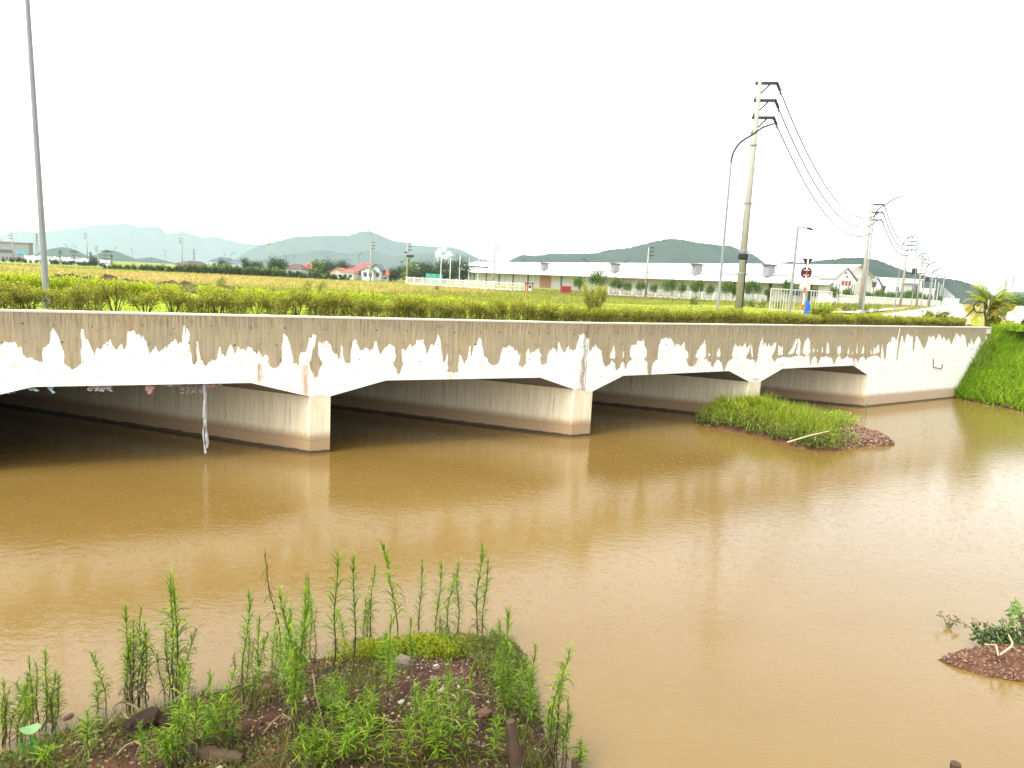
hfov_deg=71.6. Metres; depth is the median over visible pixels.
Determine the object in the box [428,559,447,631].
tall weed
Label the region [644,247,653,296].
power pole
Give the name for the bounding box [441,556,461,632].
tall weed
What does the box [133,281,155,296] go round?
hedge shrub
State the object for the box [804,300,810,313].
plastic sheet
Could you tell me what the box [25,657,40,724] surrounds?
tall weed
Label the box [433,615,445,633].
tall weed
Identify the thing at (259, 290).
hedge shrub
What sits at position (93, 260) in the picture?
village tree
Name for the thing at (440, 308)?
hedge shrub
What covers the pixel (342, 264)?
village tree
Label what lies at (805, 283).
road sign
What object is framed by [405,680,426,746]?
tall weed
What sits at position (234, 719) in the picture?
tall weed
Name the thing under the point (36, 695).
tall weed
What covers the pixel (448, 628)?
tall weed
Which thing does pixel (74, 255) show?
conifer
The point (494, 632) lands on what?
tall weed
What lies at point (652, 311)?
hedge shrub
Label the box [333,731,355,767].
tall weed
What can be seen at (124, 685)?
tall weed
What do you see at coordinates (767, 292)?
roadside tree
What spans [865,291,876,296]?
roadside tree
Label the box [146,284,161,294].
hedge shrub
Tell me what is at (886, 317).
hedge shrub
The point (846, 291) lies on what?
roadside tree
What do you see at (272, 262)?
village tree
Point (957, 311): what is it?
road
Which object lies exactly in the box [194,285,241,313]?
hedge shrub
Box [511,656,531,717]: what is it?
tall weed
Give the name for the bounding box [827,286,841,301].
roadside tree
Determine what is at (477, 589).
tall weed
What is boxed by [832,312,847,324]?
hedge shrub
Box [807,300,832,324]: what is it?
round shrub
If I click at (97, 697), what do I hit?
tall weed
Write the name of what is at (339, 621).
tall weed
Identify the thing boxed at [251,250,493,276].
hills
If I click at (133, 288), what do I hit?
hedge shrub
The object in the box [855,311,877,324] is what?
hedge shrub
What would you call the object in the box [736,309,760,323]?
hedge shrub
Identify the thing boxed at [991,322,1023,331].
levee grass
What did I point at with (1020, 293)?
hills
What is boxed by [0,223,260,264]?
hills
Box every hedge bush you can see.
[150,264,158,271]
[174,264,180,272]
[222,265,230,274]
[229,266,235,274]
[241,267,250,275]
[249,267,257,275]
[253,268,262,275]
[267,268,274,276]
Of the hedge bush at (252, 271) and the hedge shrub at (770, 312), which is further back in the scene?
the hedge bush at (252, 271)
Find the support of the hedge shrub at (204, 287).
on the field
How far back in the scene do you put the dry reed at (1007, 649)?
11.51 m
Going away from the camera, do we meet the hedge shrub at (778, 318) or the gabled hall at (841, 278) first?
the hedge shrub at (778, 318)
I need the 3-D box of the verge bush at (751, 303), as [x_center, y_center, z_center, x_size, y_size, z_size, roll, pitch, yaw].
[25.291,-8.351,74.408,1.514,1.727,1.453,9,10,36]
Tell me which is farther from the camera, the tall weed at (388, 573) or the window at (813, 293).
the window at (813, 293)
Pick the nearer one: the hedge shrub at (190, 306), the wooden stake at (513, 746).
the wooden stake at (513, 746)
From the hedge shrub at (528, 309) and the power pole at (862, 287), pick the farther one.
the power pole at (862, 287)
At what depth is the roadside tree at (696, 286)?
169.23 m
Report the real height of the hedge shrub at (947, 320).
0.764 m
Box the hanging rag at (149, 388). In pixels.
[145,385,154,393]
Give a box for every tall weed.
[0,677,13,744]
[0,691,14,746]
[1,676,34,745]
[1,688,12,746]
[8,692,36,743]
[9,678,38,723]
[12,706,36,745]
[19,671,34,725]
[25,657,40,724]
[25,742,60,766]
[29,659,45,730]
[31,642,56,731]
[38,691,60,730]
[42,670,63,732]
[49,672,67,729]
[74,707,103,761]
[87,651,112,715]
[89,678,107,716]
[117,600,139,710]
[117,627,140,710]
[118,640,134,712]
[125,619,140,701]
[126,602,152,711]
[128,628,155,707]
[128,655,137,711]
[131,617,160,706]
[134,719,155,767]
[149,726,180,762]
[150,652,168,704]
[153,564,190,703]
[154,730,181,767]
[158,709,189,767]
[159,628,174,700]
[160,576,192,701]
[162,665,193,765]
[169,695,196,765]
[170,694,195,745]
[171,643,185,700]
[174,624,200,696]
[176,655,197,699]
[181,696,211,752]
[191,714,215,745]
[199,668,224,745]
[199,702,226,744]
[202,692,229,745]
[214,667,240,745]
[218,698,246,744]
[230,652,237,669]
[234,587,256,702]
[241,629,255,703]
[244,630,274,713]
[246,641,255,709]
[247,612,270,712]
[261,553,285,663]
[265,615,284,676]
[265,630,283,678]
[266,585,314,727]
[270,642,285,695]
[275,602,302,705]
[277,629,292,715]
[282,586,317,739]
[282,640,305,741]
[283,615,295,653]
[286,722,312,766]
[291,617,311,731]
[296,570,319,676]
[300,574,312,649]
[302,725,319,767]
[305,586,318,661]
[305,711,327,765]
[305,727,330,767]
[311,609,318,662]
[312,675,334,714]
[313,727,339,767]
[318,548,351,670]
[322,678,341,731]
[327,685,350,734]
[328,670,350,706]
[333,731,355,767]
[335,609,348,649]
[335,700,359,742]
[341,725,358,763]
[342,550,364,667]
[345,697,365,760]
[354,683,375,729]
[354,713,379,766]
[357,595,369,636]
[360,598,374,643]
[361,564,380,638]
[364,683,380,734]
[374,712,397,767]
[375,630,392,673]
[377,538,410,635]
[377,613,400,702]
[381,640,403,688]
[392,714,420,767]
[404,615,417,674]
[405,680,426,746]
[411,693,421,749]
[412,681,429,733]
[412,694,435,759]
[413,556,428,633]
[419,684,446,744]
[421,674,441,725]
[423,675,448,762]
[425,718,451,767]
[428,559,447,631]
[431,672,456,757]
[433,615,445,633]
[438,702,461,767]
[439,660,454,730]
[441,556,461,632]
[442,624,453,636]
[449,563,466,634]
[450,675,468,733]
[454,704,478,762]
[461,666,478,731]
[466,544,491,636]
[476,558,496,634]
[480,714,507,763]
[488,628,499,638]
[490,642,508,722]
[493,641,514,726]
[494,604,519,723]
[494,618,503,636]
[502,663,518,721]
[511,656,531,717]
[519,663,540,744]
[520,641,541,733]
[539,639,574,766]
[541,703,554,759]
[545,673,567,759]
[552,677,565,767]
[552,709,564,767]
[555,707,576,767]
[559,696,573,767]
[571,736,590,767]
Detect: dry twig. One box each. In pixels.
[40,714,65,734]
[104,712,128,728]
[114,701,138,709]
[116,740,155,755]
[262,714,300,734]
[311,669,324,729]
[369,717,412,723]
[458,689,495,698]
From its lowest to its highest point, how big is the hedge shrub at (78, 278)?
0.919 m
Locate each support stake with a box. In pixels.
[965,304,982,325]
[980,302,983,326]
[984,312,986,326]
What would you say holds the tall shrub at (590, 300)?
on the field
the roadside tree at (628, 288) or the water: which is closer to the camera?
the water
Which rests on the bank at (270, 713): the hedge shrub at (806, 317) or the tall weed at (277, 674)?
the tall weed at (277, 674)
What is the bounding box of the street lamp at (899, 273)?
[893,231,921,311]
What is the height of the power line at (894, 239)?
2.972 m
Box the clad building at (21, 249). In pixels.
[0,241,33,261]
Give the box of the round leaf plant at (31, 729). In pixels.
[1,723,70,759]
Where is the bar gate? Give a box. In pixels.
[769,288,832,311]
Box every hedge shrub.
[0,271,26,290]
[0,277,35,308]
[0,278,8,308]
[6,272,37,288]
[11,284,48,308]
[20,273,52,290]
[39,277,65,291]
[39,286,92,309]
[48,275,75,292]
[62,280,108,310]
[68,278,87,292]
[76,275,98,290]
[92,277,114,292]
[93,276,135,310]
[104,280,126,293]
[120,287,165,311]
[124,281,144,296]
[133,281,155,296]
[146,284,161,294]
[155,283,190,312]
[158,283,181,295]
[166,290,218,312]
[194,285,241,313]
[195,285,221,296]
[216,291,253,313]
[235,286,260,297]
[241,288,274,313]
[248,287,265,298]
[258,292,301,314]
[262,290,277,298]
[272,290,289,301]
[284,285,313,314]
[302,293,336,315]
[310,288,331,298]
[316,288,351,315]
[338,296,369,316]
[343,291,366,304]
[354,291,381,301]
[356,295,377,316]
[366,292,387,304]
[370,300,408,316]
[388,293,422,317]
[400,294,427,317]
[412,293,430,303]
[412,300,437,317]
[426,297,456,318]
[440,301,469,318]
[441,295,463,307]
[452,296,485,318]
[473,301,500,319]
[485,297,506,319]
[498,298,523,319]
[509,298,533,320]
[522,299,555,320]
[531,302,563,320]
[546,303,587,320]
[559,303,584,321]
[569,308,589,321]
[578,306,608,321]
[585,307,615,321]
[601,306,625,321]
[612,305,635,321]
[618,306,644,321]
[632,306,660,322]
[644,308,663,322]
[653,305,675,322]
[657,310,681,322]
[670,309,688,322]
[675,309,698,322]
[680,308,714,322]
[689,309,714,322]
[703,307,719,322]
[711,309,738,323]
[713,306,740,323]
[730,307,744,323]
[735,312,752,323]
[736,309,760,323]
[747,311,764,323]
[757,312,776,323]
[758,310,781,323]
[768,312,787,323]
[771,309,792,323]
[785,312,804,324]
[786,312,810,323]
[798,314,818,324]
[799,313,822,324]
[807,312,832,324]
[820,314,836,324]
[830,312,842,324]
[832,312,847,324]
[836,315,859,324]
[844,312,864,324]
[851,313,868,324]
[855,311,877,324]
[865,314,880,324]
[870,312,891,324]
[870,314,885,324]
[882,316,894,325]
[882,316,898,324]
[887,313,905,325]
[893,317,911,325]
[896,315,917,325]
[909,316,922,325]
[912,315,930,325]
[916,314,931,325]
[928,316,941,325]
[930,318,945,325]
[940,316,955,325]
[954,317,967,325]
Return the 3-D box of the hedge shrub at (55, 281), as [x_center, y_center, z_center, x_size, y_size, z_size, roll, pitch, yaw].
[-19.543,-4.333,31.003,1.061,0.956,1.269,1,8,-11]
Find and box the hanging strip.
[202,384,208,453]
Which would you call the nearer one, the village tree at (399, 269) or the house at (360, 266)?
the house at (360, 266)
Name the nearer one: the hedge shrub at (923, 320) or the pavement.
the hedge shrub at (923, 320)
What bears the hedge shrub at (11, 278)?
on the field
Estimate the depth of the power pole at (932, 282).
222.62 m
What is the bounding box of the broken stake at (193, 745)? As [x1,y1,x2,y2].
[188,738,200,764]
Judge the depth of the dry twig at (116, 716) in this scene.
8.60 m
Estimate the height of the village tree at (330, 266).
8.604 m
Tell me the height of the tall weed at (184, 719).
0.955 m
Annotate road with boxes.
[883,304,970,323]
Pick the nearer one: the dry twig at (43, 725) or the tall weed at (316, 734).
the tall weed at (316, 734)
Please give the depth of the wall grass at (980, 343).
44.80 m
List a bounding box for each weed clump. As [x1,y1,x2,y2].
[215,275,226,284]
[300,278,313,290]
[315,281,327,290]
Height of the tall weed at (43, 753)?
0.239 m
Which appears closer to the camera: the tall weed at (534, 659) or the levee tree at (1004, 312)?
the tall weed at (534, 659)
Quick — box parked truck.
[1006,306,1023,324]
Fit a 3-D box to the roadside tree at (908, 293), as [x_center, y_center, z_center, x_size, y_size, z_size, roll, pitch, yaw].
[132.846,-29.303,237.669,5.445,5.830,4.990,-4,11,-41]
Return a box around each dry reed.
[985,643,998,655]
[999,645,1019,654]
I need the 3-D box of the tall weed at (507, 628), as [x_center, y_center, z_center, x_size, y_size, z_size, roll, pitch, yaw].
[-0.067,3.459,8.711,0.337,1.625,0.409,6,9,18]
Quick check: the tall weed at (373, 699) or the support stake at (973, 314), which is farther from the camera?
the support stake at (973, 314)
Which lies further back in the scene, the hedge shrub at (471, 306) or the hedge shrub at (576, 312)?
the hedge shrub at (576, 312)
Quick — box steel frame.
[440,254,488,283]
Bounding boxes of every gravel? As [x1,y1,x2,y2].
[827,423,894,449]
[942,643,1023,680]
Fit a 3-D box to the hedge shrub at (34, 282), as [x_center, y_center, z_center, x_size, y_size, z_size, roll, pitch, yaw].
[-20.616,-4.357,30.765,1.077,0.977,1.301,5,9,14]
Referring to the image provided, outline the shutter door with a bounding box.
[539,275,550,287]
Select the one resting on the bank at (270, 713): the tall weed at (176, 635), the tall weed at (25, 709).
the tall weed at (176, 635)
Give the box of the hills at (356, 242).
[234,231,476,262]
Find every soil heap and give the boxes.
[60,273,78,278]
[99,274,116,279]
[157,280,176,284]
[178,281,195,286]
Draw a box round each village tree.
[86,254,100,265]
[215,258,233,267]
[238,256,253,267]
[250,258,264,270]
[264,253,288,269]
[276,257,288,270]
[307,259,326,276]
[319,255,342,275]
[333,258,350,267]
[387,267,401,280]
[396,264,409,281]
[400,257,423,281]
[408,268,423,281]
[414,258,430,282]
[419,261,443,281]
[429,258,458,283]
[446,252,480,284]
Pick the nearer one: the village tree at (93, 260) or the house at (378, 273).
the house at (378, 273)
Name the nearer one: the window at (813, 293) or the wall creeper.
the wall creeper
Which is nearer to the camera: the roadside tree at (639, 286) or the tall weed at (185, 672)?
the tall weed at (185, 672)
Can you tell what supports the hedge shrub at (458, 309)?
on the field
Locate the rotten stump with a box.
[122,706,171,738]
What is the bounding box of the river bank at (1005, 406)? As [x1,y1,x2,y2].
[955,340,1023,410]
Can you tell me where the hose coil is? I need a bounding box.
[973,301,987,312]
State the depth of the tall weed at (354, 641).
9.70 m
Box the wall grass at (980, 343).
[967,337,996,378]
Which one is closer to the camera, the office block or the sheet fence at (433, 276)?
the sheet fence at (433, 276)
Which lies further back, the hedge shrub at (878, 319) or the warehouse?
the warehouse
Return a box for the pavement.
[838,307,908,312]
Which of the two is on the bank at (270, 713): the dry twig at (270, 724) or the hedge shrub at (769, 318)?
the dry twig at (270, 724)
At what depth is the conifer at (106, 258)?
246.76 m
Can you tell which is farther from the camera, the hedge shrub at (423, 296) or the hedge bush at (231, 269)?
the hedge bush at (231, 269)
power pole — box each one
[8,233,13,258]
[83,233,87,258]
[179,238,182,260]
[369,242,374,280]
[404,243,413,281]
[492,246,499,286]
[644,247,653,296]
[734,81,780,309]
[858,203,885,309]
[899,236,924,306]
[915,253,934,306]
[928,263,940,305]
[941,270,949,299]
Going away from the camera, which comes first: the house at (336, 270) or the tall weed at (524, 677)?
the tall weed at (524, 677)
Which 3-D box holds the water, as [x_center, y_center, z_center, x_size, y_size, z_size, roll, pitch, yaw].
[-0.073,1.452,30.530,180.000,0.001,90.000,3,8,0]
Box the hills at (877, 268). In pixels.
[782,257,1002,304]
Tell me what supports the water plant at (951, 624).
in the water
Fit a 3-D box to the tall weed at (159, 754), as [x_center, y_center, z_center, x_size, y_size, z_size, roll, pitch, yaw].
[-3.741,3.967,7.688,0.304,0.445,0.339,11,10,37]
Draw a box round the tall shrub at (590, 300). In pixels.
[581,281,607,321]
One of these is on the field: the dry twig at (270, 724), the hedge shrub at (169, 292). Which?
the hedge shrub at (169, 292)
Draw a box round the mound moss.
[315,629,544,731]
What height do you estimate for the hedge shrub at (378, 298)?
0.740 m
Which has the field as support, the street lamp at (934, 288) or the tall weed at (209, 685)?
the street lamp at (934, 288)
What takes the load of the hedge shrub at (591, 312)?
on the field
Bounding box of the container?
[560,286,570,292]
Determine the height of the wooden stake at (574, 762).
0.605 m
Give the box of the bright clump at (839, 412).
[815,409,870,427]
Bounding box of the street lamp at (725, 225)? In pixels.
[716,122,774,308]
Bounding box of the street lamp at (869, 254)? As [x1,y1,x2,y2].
[862,196,901,313]
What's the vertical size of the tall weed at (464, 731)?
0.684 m
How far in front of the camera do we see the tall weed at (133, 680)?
9.21 m
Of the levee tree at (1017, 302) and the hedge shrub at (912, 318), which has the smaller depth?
the hedge shrub at (912, 318)
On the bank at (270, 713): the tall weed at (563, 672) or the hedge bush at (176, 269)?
the tall weed at (563, 672)
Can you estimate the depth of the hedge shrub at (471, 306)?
25.29 m
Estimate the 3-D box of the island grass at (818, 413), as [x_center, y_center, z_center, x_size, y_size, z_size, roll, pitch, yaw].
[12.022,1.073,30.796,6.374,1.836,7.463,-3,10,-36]
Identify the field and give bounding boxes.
[0,261,1020,326]
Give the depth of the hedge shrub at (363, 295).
33.59 m
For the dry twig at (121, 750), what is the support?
on the bank at (270, 713)
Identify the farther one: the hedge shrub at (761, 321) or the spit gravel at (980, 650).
the hedge shrub at (761, 321)
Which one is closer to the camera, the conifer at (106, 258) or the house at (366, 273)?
the house at (366, 273)
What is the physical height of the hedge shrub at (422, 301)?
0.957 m
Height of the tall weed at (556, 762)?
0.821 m
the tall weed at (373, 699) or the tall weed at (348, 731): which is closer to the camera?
the tall weed at (348, 731)
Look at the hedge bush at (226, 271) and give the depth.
194.14 m
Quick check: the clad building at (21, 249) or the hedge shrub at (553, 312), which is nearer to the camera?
the hedge shrub at (553, 312)
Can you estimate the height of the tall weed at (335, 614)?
1.826 m
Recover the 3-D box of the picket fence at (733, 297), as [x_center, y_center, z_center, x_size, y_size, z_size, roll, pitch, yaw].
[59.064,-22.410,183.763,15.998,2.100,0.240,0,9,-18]
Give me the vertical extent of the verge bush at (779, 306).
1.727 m
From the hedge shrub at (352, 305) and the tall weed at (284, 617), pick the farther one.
the hedge shrub at (352, 305)
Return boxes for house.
[174,261,193,269]
[189,261,207,265]
[209,257,234,272]
[226,260,249,273]
[285,264,310,275]
[328,267,346,277]
[341,269,359,279]
[342,265,355,268]
[354,263,372,279]
[361,266,375,280]
[371,264,385,280]
[382,270,391,281]
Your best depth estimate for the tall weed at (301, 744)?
7.69 m
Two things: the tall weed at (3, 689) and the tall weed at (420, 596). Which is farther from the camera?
the tall weed at (420, 596)
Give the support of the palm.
on the field
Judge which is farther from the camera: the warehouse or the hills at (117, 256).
the hills at (117, 256)
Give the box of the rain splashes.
[2,405,1011,632]
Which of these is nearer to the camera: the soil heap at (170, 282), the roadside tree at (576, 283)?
the soil heap at (170, 282)
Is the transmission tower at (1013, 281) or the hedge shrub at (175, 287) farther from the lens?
the transmission tower at (1013, 281)
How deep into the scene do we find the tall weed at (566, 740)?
8.59 m
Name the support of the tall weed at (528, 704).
on the bank at (270, 713)
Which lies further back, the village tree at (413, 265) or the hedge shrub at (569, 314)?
the village tree at (413, 265)
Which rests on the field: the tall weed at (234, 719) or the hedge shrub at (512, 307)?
the hedge shrub at (512, 307)
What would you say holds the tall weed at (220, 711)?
on the bank at (270, 713)
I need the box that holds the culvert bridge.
[0,309,991,452]
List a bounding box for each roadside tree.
[572,277,586,289]
[587,265,609,290]
[607,275,623,294]
[622,281,631,291]
[635,279,645,291]
[649,283,657,293]
[658,277,680,297]
[676,281,686,296]
[687,278,706,299]
[704,284,714,297]
[721,277,734,299]
[745,277,764,298]
[765,286,772,300]
[781,278,796,299]
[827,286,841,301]
[842,285,856,295]
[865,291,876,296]
[874,288,887,296]
[885,288,897,297]
[892,290,906,298]
[903,289,915,298]
[911,290,924,299]
[931,296,943,300]
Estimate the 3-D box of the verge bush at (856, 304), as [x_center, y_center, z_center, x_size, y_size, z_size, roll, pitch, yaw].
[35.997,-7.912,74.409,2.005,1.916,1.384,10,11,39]
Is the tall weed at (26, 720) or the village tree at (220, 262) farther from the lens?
the village tree at (220, 262)
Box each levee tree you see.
[993,306,1014,321]
[1001,292,1023,313]
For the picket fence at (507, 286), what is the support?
on the field
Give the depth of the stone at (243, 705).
8.87 m
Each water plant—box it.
[936,611,960,627]
[962,618,999,643]
[987,612,1023,636]
[1004,597,1023,634]
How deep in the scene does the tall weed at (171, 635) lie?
9.34 m
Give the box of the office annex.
[921,288,935,296]
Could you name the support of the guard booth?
on the field
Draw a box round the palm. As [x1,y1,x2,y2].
[964,277,1019,326]
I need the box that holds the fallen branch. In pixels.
[787,431,829,442]
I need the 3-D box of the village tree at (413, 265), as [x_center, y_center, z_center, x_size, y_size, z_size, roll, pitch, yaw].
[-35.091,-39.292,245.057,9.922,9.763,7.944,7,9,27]
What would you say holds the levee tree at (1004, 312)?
on the field
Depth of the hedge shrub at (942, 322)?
42.79 m
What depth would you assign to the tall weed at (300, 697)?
8.18 m
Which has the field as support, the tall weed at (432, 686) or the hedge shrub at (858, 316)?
the hedge shrub at (858, 316)
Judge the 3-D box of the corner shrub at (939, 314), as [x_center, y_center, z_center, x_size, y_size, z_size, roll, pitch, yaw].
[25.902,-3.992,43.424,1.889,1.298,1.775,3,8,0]
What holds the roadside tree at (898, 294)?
on the field
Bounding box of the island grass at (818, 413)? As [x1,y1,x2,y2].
[694,388,861,447]
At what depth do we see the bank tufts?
8.33 m
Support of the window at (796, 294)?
in the warehouse
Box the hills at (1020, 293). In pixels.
[1005,292,1023,302]
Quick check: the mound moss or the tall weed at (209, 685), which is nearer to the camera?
the tall weed at (209, 685)
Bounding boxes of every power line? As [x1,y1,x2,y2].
[777,126,883,236]
[779,109,884,227]
[781,92,885,218]
[884,225,916,255]
[885,209,918,245]
[885,217,917,250]
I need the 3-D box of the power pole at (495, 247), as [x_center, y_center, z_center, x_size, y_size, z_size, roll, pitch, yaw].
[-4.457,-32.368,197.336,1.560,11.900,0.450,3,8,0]
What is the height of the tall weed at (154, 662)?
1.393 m
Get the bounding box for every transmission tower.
[33,233,39,255]
[1008,275,1018,296]
[1017,265,1023,296]
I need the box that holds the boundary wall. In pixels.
[24,255,110,266]
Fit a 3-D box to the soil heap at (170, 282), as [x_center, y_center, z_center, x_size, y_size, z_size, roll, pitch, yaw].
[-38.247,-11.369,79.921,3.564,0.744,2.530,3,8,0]
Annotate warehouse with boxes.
[447,262,875,302]
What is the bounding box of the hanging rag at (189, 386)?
[179,384,202,394]
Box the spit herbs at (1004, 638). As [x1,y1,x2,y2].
[969,623,1023,646]
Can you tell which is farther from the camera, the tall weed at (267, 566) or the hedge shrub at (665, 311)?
the hedge shrub at (665, 311)
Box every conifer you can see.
[56,250,62,263]
[67,251,81,261]
[96,250,112,265]
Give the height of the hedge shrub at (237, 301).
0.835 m
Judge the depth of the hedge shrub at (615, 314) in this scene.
28.17 m
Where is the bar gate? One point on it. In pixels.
(794, 298)
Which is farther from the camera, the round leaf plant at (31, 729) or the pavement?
the pavement
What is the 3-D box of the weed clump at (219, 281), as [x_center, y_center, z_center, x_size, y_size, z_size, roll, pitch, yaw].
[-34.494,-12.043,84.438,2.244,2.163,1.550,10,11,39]
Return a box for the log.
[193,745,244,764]
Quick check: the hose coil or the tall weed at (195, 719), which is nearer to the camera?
the tall weed at (195, 719)
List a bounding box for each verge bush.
[688,294,701,304]
[747,297,756,306]
[757,297,769,307]
[773,300,782,308]
[822,300,843,310]
[841,301,855,310]
[849,302,859,310]
[864,302,872,313]
[871,304,884,313]
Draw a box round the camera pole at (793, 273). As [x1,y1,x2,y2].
[787,226,812,312]
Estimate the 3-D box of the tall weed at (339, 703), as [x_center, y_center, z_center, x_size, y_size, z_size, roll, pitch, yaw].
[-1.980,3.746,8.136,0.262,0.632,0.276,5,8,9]
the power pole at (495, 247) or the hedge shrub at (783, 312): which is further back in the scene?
the power pole at (495, 247)
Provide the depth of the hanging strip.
21.41 m
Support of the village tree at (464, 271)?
on the field
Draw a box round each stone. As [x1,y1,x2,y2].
[62,713,73,720]
[238,702,250,710]
[321,669,332,675]
[392,654,413,667]
[477,707,492,717]
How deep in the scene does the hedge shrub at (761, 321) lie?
33.36 m
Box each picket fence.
[406,276,494,289]
[493,281,524,290]
[608,287,713,299]
[714,292,765,301]
[836,294,942,305]
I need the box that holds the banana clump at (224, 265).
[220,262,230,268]
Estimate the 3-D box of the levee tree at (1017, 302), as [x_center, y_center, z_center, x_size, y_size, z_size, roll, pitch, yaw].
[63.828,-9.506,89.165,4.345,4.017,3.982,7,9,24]
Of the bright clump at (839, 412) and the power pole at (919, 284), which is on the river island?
the bright clump at (839, 412)
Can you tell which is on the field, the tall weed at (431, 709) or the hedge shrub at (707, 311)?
the hedge shrub at (707, 311)
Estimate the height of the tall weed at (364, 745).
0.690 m
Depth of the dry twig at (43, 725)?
8.80 m
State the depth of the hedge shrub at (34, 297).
19.42 m
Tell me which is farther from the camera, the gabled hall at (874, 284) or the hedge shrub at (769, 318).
the gabled hall at (874, 284)
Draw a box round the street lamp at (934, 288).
[932,273,943,305]
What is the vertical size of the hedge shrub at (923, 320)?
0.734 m
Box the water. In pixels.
[0,397,1023,767]
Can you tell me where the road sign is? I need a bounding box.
[799,258,812,311]
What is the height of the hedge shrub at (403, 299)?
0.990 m
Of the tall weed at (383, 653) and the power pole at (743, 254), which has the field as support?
the power pole at (743, 254)
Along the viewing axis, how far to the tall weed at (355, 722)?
7.81 m
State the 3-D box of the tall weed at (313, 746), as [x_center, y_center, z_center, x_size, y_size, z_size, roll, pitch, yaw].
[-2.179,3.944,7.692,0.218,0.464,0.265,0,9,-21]
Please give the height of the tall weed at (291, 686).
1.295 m
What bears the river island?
in the water
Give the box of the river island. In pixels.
[698,415,894,450]
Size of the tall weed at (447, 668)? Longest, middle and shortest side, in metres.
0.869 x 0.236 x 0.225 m
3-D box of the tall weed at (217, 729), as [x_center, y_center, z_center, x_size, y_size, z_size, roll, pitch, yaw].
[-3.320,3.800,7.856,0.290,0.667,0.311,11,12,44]
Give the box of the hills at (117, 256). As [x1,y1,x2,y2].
[35,247,173,263]
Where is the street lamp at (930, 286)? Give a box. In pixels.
[927,268,940,306]
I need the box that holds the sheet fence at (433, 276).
[425,273,442,284]
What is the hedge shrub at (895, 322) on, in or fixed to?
on the field
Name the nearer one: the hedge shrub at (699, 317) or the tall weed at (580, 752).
the tall weed at (580, 752)
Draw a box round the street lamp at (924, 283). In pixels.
[920,261,936,306]
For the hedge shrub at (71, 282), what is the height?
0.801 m
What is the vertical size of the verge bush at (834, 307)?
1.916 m
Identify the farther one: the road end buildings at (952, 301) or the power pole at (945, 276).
the road end buildings at (952, 301)
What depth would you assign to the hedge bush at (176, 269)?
191.90 m
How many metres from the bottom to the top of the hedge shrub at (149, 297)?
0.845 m
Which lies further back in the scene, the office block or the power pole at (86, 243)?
the power pole at (86, 243)
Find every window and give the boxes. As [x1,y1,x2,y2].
[793,288,799,295]
[809,289,817,296]
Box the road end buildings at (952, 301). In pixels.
[942,298,958,304]
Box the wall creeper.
[965,340,995,380]
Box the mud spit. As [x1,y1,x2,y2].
[938,645,1023,682]
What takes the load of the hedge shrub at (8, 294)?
on the field
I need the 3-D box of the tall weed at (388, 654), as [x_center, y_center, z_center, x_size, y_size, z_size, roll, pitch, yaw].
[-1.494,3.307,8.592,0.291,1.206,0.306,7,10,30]
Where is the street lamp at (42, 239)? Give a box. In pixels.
[25,0,51,307]
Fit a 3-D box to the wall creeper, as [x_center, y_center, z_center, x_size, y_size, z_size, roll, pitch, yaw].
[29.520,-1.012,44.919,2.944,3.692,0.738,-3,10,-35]
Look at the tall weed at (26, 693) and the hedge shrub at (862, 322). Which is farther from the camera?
the hedge shrub at (862, 322)
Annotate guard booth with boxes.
[525,283,533,290]
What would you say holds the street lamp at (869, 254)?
on the field
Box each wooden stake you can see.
[505,718,521,767]
[571,757,578,767]
[950,760,960,767]
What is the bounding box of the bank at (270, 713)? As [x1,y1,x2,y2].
[1,650,555,767]
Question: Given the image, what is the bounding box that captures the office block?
[879,278,923,298]
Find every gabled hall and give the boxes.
[817,267,857,301]
[871,280,876,293]
[872,277,885,296]
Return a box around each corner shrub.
[919,309,950,325]
[984,314,1004,326]
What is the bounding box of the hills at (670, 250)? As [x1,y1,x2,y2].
[508,238,765,263]
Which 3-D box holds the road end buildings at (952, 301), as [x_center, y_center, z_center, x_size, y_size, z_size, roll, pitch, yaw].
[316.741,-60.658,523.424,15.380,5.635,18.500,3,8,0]
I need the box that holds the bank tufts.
[0,642,565,767]
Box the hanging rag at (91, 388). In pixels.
[87,385,112,391]
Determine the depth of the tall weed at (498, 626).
11.43 m
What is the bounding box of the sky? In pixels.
[0,0,1023,296]
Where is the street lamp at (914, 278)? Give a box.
[910,249,931,308]
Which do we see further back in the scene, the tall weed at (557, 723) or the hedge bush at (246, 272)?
the hedge bush at (246, 272)
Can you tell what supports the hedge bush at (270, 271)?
on the field
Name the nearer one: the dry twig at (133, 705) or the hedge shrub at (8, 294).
the dry twig at (133, 705)

